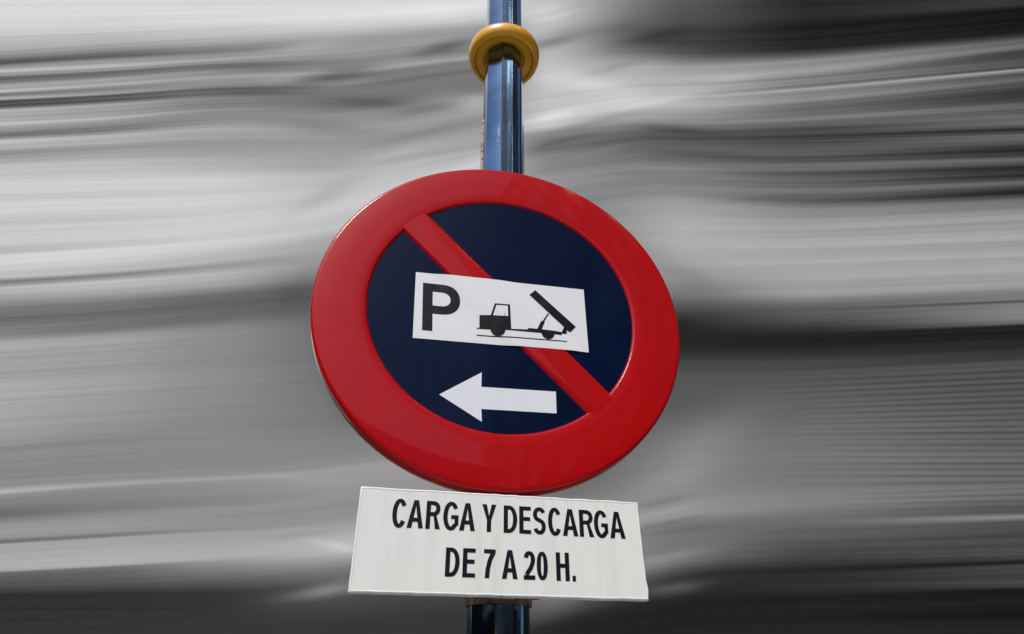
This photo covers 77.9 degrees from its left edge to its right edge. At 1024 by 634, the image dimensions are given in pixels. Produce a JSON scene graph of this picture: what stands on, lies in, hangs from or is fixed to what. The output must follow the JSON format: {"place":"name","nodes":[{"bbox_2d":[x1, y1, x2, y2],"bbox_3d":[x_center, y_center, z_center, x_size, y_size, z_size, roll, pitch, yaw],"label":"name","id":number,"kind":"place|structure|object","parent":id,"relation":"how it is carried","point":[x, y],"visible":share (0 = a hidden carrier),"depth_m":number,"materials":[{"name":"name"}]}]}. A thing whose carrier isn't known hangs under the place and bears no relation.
{"place":"outdoors","nodes":[
{"label":"outdoors","id":0,"kind":"place"},
{"bbox_2d":[0,0,1023,633],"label":"backdrop","id":1,"kind":"structure","parent":0,"point":[814,208],"depth_m":3.85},
{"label":"pavement","id":2,"kind":"structure","parent":0,"visible":0},
{"bbox_2d":[466,0,529,633],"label":"sign post","id":3,"kind":"object","parent":2,"relation":"on","point":[502,150],"depth_m":1.30,"materials":[{"name":"blue metal"}]},
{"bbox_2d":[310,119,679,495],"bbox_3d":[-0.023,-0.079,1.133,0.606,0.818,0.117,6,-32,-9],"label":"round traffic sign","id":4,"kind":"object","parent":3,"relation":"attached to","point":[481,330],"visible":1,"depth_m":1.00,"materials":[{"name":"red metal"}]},
{"bbox_2d":[348,486,648,608],"bbox_3d":[-0.020,0.331,0.883,0.390,0.136,0.116,6,-32,-9],"label":"supplementary plate","id":5,"kind":"object","parent":3,"relation":"attached to","point":[476,548],"visible":0.99,"depth_m":0.83,"materials":[{"name":"white metal"}]},
{"bbox_2d":[469,23,538,83],"bbox_3d":[-0.019,-0.602,1.469,0.164,0.038,0.164,6,-32,-9],"label":"pole collar","id":6,"kind":"object","parent":3,"relation":"attached to","point":[520,38],"visible":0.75,"depth_m":1.43,"materials":[{"name":"yellow plastic"}]}
]}

